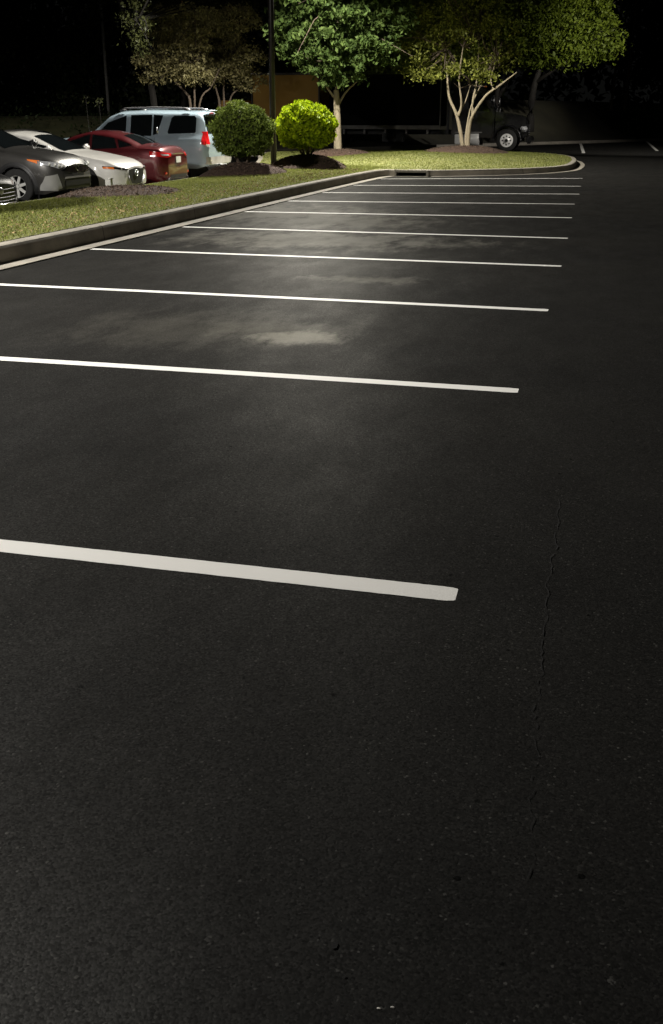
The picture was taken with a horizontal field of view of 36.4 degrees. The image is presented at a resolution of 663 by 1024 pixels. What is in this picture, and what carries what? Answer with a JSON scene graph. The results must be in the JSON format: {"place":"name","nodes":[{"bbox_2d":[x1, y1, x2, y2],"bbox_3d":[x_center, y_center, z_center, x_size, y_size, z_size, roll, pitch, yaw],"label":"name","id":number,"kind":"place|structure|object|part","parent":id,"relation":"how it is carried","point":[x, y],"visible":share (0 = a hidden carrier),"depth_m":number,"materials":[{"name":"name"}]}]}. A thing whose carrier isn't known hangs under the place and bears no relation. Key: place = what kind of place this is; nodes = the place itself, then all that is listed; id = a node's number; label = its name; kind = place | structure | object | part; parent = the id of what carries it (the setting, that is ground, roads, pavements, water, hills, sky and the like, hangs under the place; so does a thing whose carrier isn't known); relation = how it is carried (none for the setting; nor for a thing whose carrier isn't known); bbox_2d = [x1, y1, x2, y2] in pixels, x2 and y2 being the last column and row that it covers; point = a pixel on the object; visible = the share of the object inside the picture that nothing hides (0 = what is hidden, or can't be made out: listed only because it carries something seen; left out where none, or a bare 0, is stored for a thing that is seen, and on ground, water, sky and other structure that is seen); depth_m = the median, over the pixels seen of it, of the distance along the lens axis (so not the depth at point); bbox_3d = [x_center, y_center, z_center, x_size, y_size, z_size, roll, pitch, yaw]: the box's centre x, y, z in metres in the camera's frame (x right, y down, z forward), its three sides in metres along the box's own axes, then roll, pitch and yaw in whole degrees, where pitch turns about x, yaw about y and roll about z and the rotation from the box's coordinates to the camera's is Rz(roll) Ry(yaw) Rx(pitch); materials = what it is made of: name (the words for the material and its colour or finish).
{"place":"outdoors","nodes":[
{"label":"outdoors","id":0,"kind":"place"},
{"bbox_2d":[0,116,109,137],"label":"bank","id":1,"kind":"structure","parent":0,"point":[57,127],"depth_m":60.13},
{"bbox_2d":[1,0,124,115],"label":"dark tree","id":2,"kind":"object","parent":1,"relation":"on","point":[49,31],"visible":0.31,"depth_m":72.20,"materials":[{"name":"green plant"}]},
{"bbox_2d":[0,0,140,115],"bbox_3d":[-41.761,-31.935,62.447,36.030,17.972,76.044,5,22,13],"label":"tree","id":3,"kind":"object","parent":1,"relation":"on","point":[26,91],"visible":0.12,"depth_m":81.84,"materials":[{"name":"green plant"}]},
{"bbox_2d":[34,0,134,115],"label":"dark tree","id":4,"kind":"object","parent":1,"relation":"on","point":[92,27],"visible":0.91,"depth_m":63.37,"materials":[{"name":"green plant"}]},
{"bbox_2d":[99,1,110,115],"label":"street lamp","id":5,"kind":"object","parent":1,"relation":"on","point":[105,64],"visible":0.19,"depth_m":61.56,"materials":[{"name":"black metal"}]},
{"bbox_2d":[0,76,236,137],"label":"undergrowth","id":6,"kind":"object","parent":1,"relation":"on","point":[51,112],"visible":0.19,"depth_m":63.82,"materials":[{"name":"green plant"}]},
{"bbox_2d":[80,0,192,112],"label":"dark tree","id":7,"kind":"object","parent":1,"relation":"on","point":[122,51],"visible":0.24,"depth_m":68.44,"materials":[{"name":"green plant"}]},
{"bbox_2d":[119,0,242,110],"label":"dark tree","id":8,"kind":"object","parent":1,"relation":"on","point":[164,96],"visible":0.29,"depth_m":61.35,"materials":[{"name":"green plant"}]},
{"bbox_2d":[171,0,267,112],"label":"dark tree","id":9,"kind":"object","parent":1,"relation":"on","point":[228,88],"visible":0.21,"depth_m":64.02,"materials":[{"name":"green plant"}]},
{"bbox_2d":[240,0,300,94],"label":"dark tree","id":10,"kind":"object","parent":1,"relation":"on","point":[264,45],"visible":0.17,"depth_m":68.38,"materials":[{"name":"green plant"}]},
{"bbox_2d":[262,46,326,72],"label":"dark tree","id":11,"kind":"object","parent":1,"relation":"on","point":[291,68],"visible":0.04,"depth_m":70.14,"materials":[{"name":"green plant"}]},
{"bbox_2d":[114,0,262,109],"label":"hanging leaf tree","id":12,"kind":"object","parent":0,"point":[138,18],"visible":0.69,"depth_m":37.27,"materials":[{"name":"green plant"}]},
{"bbox_2d":[0,0,660,115],"label":"sky","id":13,"kind":"structure","parent":0,"point":[602,90],"materials":[{"name":"black"}]},
{"bbox_2d":[0,141,662,1023],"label":"asphalt lot","id":14,"kind":"structure","parent":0,"point":[234,801],"depth_m":3.12,"materials":[{"name":"black asphalt"}]},
{"bbox_2d":[0,174,18,204],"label":"parked car","id":15,"kind":"object","parent":14,"relation":"on","point":[8,190],"visible":0.91,"depth_m":18.97,"materials":[{"name":"silver metal"}]},
{"bbox_2d":[4,129,50,133],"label":"parked car","id":16,"kind":"object","parent":14,"relation":"on","point":[11,130],"visible":0.06,"depth_m":42.22,"materials":[{"name":"silver metal"}]},
{"bbox_2d":[0,129,90,201],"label":"parked car","id":17,"kind":"object","parent":14,"relation":"on","point":[31,170],"visible":0.91,"depth_m":20.57,"materials":[{"name":"grey paint"}]},
{"bbox_2d":[7,131,145,187],"bbox_3d":[-6.729,-8.324,24.018,4.502,1.430,2.072,5,22,13],"label":"parked car","id":18,"kind":"object","parent":14,"relation":"on","point":[121,170],"visible":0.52,"depth_m":23.25,"materials":[{"name":"white paint"}]},
{"bbox_3d":[-6.890,-8.483,23.163,1.130,0.310,0.129,5,22,13],"label":"front side window","id":19,"kind":"part","parent":18,"relation":"part of","materials":[{"name":"black glass"}]},
{"bbox_2d":[82,96,89,131],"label":"shrub","id":20,"kind":"object","parent":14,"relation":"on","point":[87,112],"visible":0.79,"depth_m":40.64,"materials":[{"name":"green plant"}]},
{"bbox_2d":[93,98,103,124],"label":"shrub","id":21,"kind":"object","parent":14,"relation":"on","point":[96,101],"visible":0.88,"depth_m":40.46,"materials":[{"name":"green plant"}]},
{"bbox_2d":[67,130,188,184],"bbox_3d":[-6.404,-9.507,27.121,4.896,1.461,2.094,5,22,13],"label":"parked car","id":22,"kind":"object","parent":14,"relation":"on","point":[160,162],"visible":0.45,"depth_m":26.09,"materials":[{"name":"red paint"}]},
{"bbox_3d":[-6.830,-9.679,26.329,1.100,0.360,0.152,5,22,13],"label":"front side window","id":23,"kind":"part","parent":22,"relation":"part of","materials":[{"name":"black glass"}]},
{"bbox_3d":[-5.874,-9.593,26.107,0.730,0.360,0.150,5,22,13],"label":"rear side window","id":24,"kind":"part","parent":22,"relation":"part of","materials":[{"name":"black glass"}]},
{"bbox_3d":[-5.347,-9.482,25.934,0.407,0.200,0.064,9,23,23],"label":"quarter window","id":25,"kind":"part","parent":22,"relation":"part of","materials":[{"name":"black glass"}]},
{"bbox_3d":[-5.007,-9.855,26.609,0.580,0.251,1.200,5,22,13],"label":"rear window","id":26,"kind":"part","parent":22,"relation":"part of","materials":[{"name":"black glass"}]},
{"bbox_2d":[64,107,230,178],"bbox_3d":[-5.735,-11.029,30.110,5.470,2.005,2.250,5,22,13],"label":"parked car","id":27,"kind":"object","parent":14,"relation":"on","point":[187,131],"visible":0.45,"depth_m":28.94,"materials":[{"name":"silver paint"}]},
{"bbox_3d":[-6.421,-11.239,29.299,0.970,0.550,0.170,5,22,13],"label":"front side window","id":28,"kind":"part","parent":27,"relation":"part of","materials":[{"name":"black glass"}]},
{"bbox_3d":[-5.495,-11.164,29.079,0.660,0.570,0.175,5,22,13],"label":"rear side window","id":29,"kind":"part","parent":27,"relation":"part of","materials":[{"name":"black glass"}]},
{"bbox_3d":[-4.985,-11.128,28.959,0.290,0.550,0.168,5,22,13],"label":"quarter window","id":30,"kind":"part","parent":27,"relation":"part of","materials":[{"name":"black glass"}]},
{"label":"rear quarter window","id":31,"kind":"part","parent":27,"relation":"part of","materials":[{"name":"black glass"}]},
{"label":"rear window","id":32,"kind":"part","parent":27,"relation":"part of","materials":[{"name":"black glass"}]},
{"bbox_2d":[128,0,233,109],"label":"crepe myrtle","id":33,"kind":"object","parent":14,"relation":"on","point":[182,37],"visible":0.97,"depth_m":39.55,"materials":[{"name":"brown plant"}]},
{"bbox_2d":[0,169,394,270],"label":"kerb","id":34,"kind":"structure","parent":14,"relation":"on","point":[27,250],"depth_m":14.06,"materials":[{"name":"concrete"}]},
{"bbox_2d":[166,0,268,106],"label":"crepe myrtle","id":35,"kind":"object","parent":14,"relation":"on","point":[241,73],"visible":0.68,"depth_m":41.10,"materials":[{"name":"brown plant"}]},
{"bbox_2d":[0,539,457,600],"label":"parking line","id":36,"kind":"object","parent":14,"relation":"on","point":[417,590],"visible":1,"depth_m":3.45,"materials":[{"name":"paint"}]},
{"bbox_2d":[0,356,518,392],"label":"parking line","id":37,"kind":"object","parent":14,"relation":"on","point":[356,380],"visible":1,"depth_m":6.10,"materials":[{"name":"paint"}]},
{"bbox_2d":[0,283,548,310],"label":"parking line","id":38,"kind":"object","parent":14,"relation":"on","point":[409,303],"visible":1,"depth_m":8.74,"materials":[{"name":"paint"}]},
{"bbox_2d":[221,73,328,139],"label":"yellow truck","id":39,"kind":"object","parent":14,"relation":"on","point":[290,88],"visible":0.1,"depth_m":48.12,"materials":[{"name":"paint"}]},
{"bbox_2d":[0,150,570,240],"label":"island turf","id":40,"kind":"structure","parent":14,"relation":"on","point":[359,162],"depth_m":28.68,"materials":[{"name":"green plant"}]},
{"bbox_2d":[51,184,180,198],"bbox_3d":[-3.759,-5.578,17.634,2.183,0.282,2.837,5,22,13],"label":"mulch bed","id":41,"kind":"object","parent":40,"relation":"on","point":[119,190],"visible":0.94,"depth_m":17.11,"materials":[{"name":"brown wood"}]},
{"bbox_2d":[104,178,113,185],"bbox_3d":[-4.603,-6.801,20.851,0.150,0.215,0.150,5,22,13],"label":"utility marker","id":42,"kind":"object","parent":41,"relation":"on","point":[108,181],"visible":0.8,"depth_m":20.79,"materials":[{"name":"white plastic"}]},
{"bbox_2d":[0,165,384,241],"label":"grass","id":43,"kind":"structure","parent":40,"relation":"on","point":[76,202],"depth_m":15.88,"materials":[{"name":"green plant"}]},
{"bbox_2d":[199,162,286,176],"bbox_3d":[-2.079,-8.133,23.977,2.041,0.411,3.193,5,22,13],"label":"mulch bed","id":44,"kind":"object","parent":40,"relation":"on","point":[241,168],"visible":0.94,"depth_m":23.16,"materials":[{"name":"brown wood"}]},
{"bbox_2d":[205,99,276,162],"bbox_3d":[-2.107,-8.893,23.674,1.633,1.517,1.616,5,22,13],"label":"round bush","id":45,"kind":"object","parent":44,"relation":"on","point":[243,131],"visible":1,"depth_m":23.25,"materials":[{"name":"green plant"}]},
{"bbox_2d":[268,0,276,162],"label":"street lamp","id":46,"kind":"object","parent":40,"relation":"on","point":[273,149],"visible":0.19,"depth_m":27.34,"materials":[{"name":"brown metal"}]},
{"bbox_2d":[270,154,345,169],"bbox_3d":[-0.673,-9.410,27.089,2.219,0.440,3.337,5,22,13],"label":"mulch bed","id":47,"kind":"object","parent":40,"relation":"on","point":[306,161],"visible":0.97,"depth_m":26.23,"materials":[{"name":"brown wood"}]},
{"bbox_2d":[274,99,338,154],"bbox_3d":[-0.698,-10.182,26.790,1.799,1.501,1.760,5,22,13],"label":"round bush","id":48,"kind":"object","parent":47,"relation":"on","point":[303,125],"visible":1,"depth_m":26.29,"materials":[{"name":"green plant"}]},
{"bbox_2d":[313,149,369,156],"bbox_3d":[0.245,-13.665,38.273,2.392,0.312,4.537,5,22,13],"label":"mulch bed","id":49,"kind":"object","parent":40,"relation":"on","point":[332,152],"visible":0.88,"depth_m":37.16,"materials":[{"name":"brown wood"}]},
{"bbox_2d":[261,0,419,148],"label":"shade tree","id":50,"kind":"object","parent":49,"relation":"on","point":[350,39],"visible":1,"depth_m":36.05,"materials":[{"name":"green plant"}]},
{"bbox_2d":[260,149,571,169],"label":"grass","id":51,"kind":"structure","parent":40,"relation":"on","point":[399,154],"depth_m":33.20,"materials":[{"name":"green plant"}]},
{"bbox_2d":[424,145,507,153],"bbox_3d":[5.144,-13.822,38.423,3.343,0.352,5.014,5,22,13],"label":"mulch bed","id":52,"kind":"object","parent":40,"relation":"on","point":[469,149],"visible":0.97,"depth_m":37.14,"materials":[{"name":"brown wood"}]},
{"bbox_2d":[390,0,527,145],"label":"crepe myrtle","id":53,"kind":"object","parent":52,"relation":"on","point":[467,25],"visible":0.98,"depth_m":37.17,"materials":[{"name":"green plant"}]},
{"bbox_2d":[2,150,584,204],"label":"kerb","id":54,"kind":"structure","parent":14,"relation":"on","point":[573,164],"depth_m":28.14,"materials":[{"name":"concrete"}]},
{"bbox_2d":[92,248,560,266],"bbox_3d":[-0.249,-2.870,11.331,5.561,0.001,0.115,6,22,15],"label":"parking line","id":55,"kind":"object","parent":14,"relation":"on","point":[332,257],"visible":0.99,"depth_m":11.28,"materials":[{"name":"paint"}]},
{"bbox_2d":[184,226,567,238],"bbox_3d":[0.437,-3.836,13.810,5.486,0.001,0.106,6,22,15],"label":"parking line","id":56,"kind":"object","parent":14,"relation":"on","point":[380,232],"visible":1,"depth_m":13.77,"materials":[{"name":"paint"}]},
{"bbox_2d":[245,211,571,217],"bbox_3d":[1.117,-4.838,16.379,5.453,0.001,0.106,5,22,11],"label":"parking line","id":57,"kind":"object","parent":14,"relation":"on","point":[414,214],"visible":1,"depth_m":16.37,"materials":[{"name":"paint"}]},
{"bbox_2d":[394,169,430,176],"bbox_3d":[2.213,-9.138,27.467,0.950,0.365,0.720,5,22,13],"label":"storm drain","id":58,"kind":"object","parent":14,"relation":"on","point":[412,173],"visible":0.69,"depth_m":27.27,"materials":[{"name":"concrete"}]},
{"bbox_2d":[323,192,511,193],"bbox_3d":[2.454,-6.669,21.078,5.375,0.001,0.106,2,21,5],"label":"parking line","id":59,"kind":"object","parent":14,"relation":"on","point":[456,193],"visible":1,"depth_m":21.02,"materials":[{"name":"paint"}]},
{"bbox_2d":[398,185,457,185],"bbox_3d":[3.103,-7.614,23.502,5.355,0.001,0.106,2,21,4],"label":"parking line","id":60,"kind":"object","parent":14,"relation":"on","point":[427,185],"visible":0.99,"depth_m":23.56,"materials":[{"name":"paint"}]},
{"bbox_2d":[327,73,533,150],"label":"box truck","id":61,"kind":"object","parent":14,"relation":"on","point":[391,107],"visible":0.77,"depth_m":48.84,"materials":[{"name":"black paint"}]},
{"label":"side window","id":62,"kind":"part","parent":61,"relation":"part of","materials":[{"name":"black glass"}]},
{"bbox_2d":[321,201,541,203],"bbox_3d":[1.795,-5.761,18.749,5.342,0.001,0.106,3,21,8],"label":"parking line","id":63,"kind":"object","parent":14,"relation":"on","point":[431,202],"visible":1,"depth_m":18.74,"materials":[{"name":"paint"}]},
{"bbox_2d":[252,138,662,156],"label":"kerb","id":64,"kind":"structure","parent":14,"relation":"on","point":[487,144],"depth_m":57.78,"materials":[{"name":"concrete"}]},
{"bbox_2d":[468,178,552,178],"bbox_3d":[3.910,-8.712,26.321,5.362,0.001,0.106,-1,21,-3],"label":"parking line","id":65,"kind":"object","parent":14,"relation":"on","point":[510,178],"visible":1,"depth_m":26.35,"materials":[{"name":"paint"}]},
{"bbox_2d":[254,98,662,148],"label":"bank","id":66,"kind":"structure","parent":0,"point":[567,121],"depth_m":68.86,"materials":[{"name":"green plant"}]},
{"bbox_2d":[0,0,662,115],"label":"distant wood","id":67,"kind":"object","parent":66,"relation":"on","point":[574,82],"visible":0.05,"depth_m":91.65,"materials":[{"name":"green plant"}]},
{"bbox_2d":[352,0,500,79],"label":"broad tree","id":68,"kind":"object","parent":66,"relation":"on","point":[389,69],"visible":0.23,"depth_m":56.18,"materials":[{"name":"green plant"}]},
{"bbox_2d":[468,0,536,142],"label":"broad tree","id":69,"kind":"object","parent":66,"relation":"on","point":[498,92],"visible":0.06,"depth_m":58.00,"materials":[{"name":"green plant"}]},
{"bbox_2d":[477,0,632,131],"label":"broad tree","id":70,"kind":"object","parent":66,"relation":"on","point":[572,30],"visible":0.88,"depth_m":53.12,"materials":[{"name":"green plant"}]},
{"bbox_2d":[609,0,622,110],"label":"slim tree","id":71,"kind":"object","parent":66,"relation":"on","point":[615,74],"visible":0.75,"depth_m":69.18,"materials":[{"name":"brown plant"}]}
]}

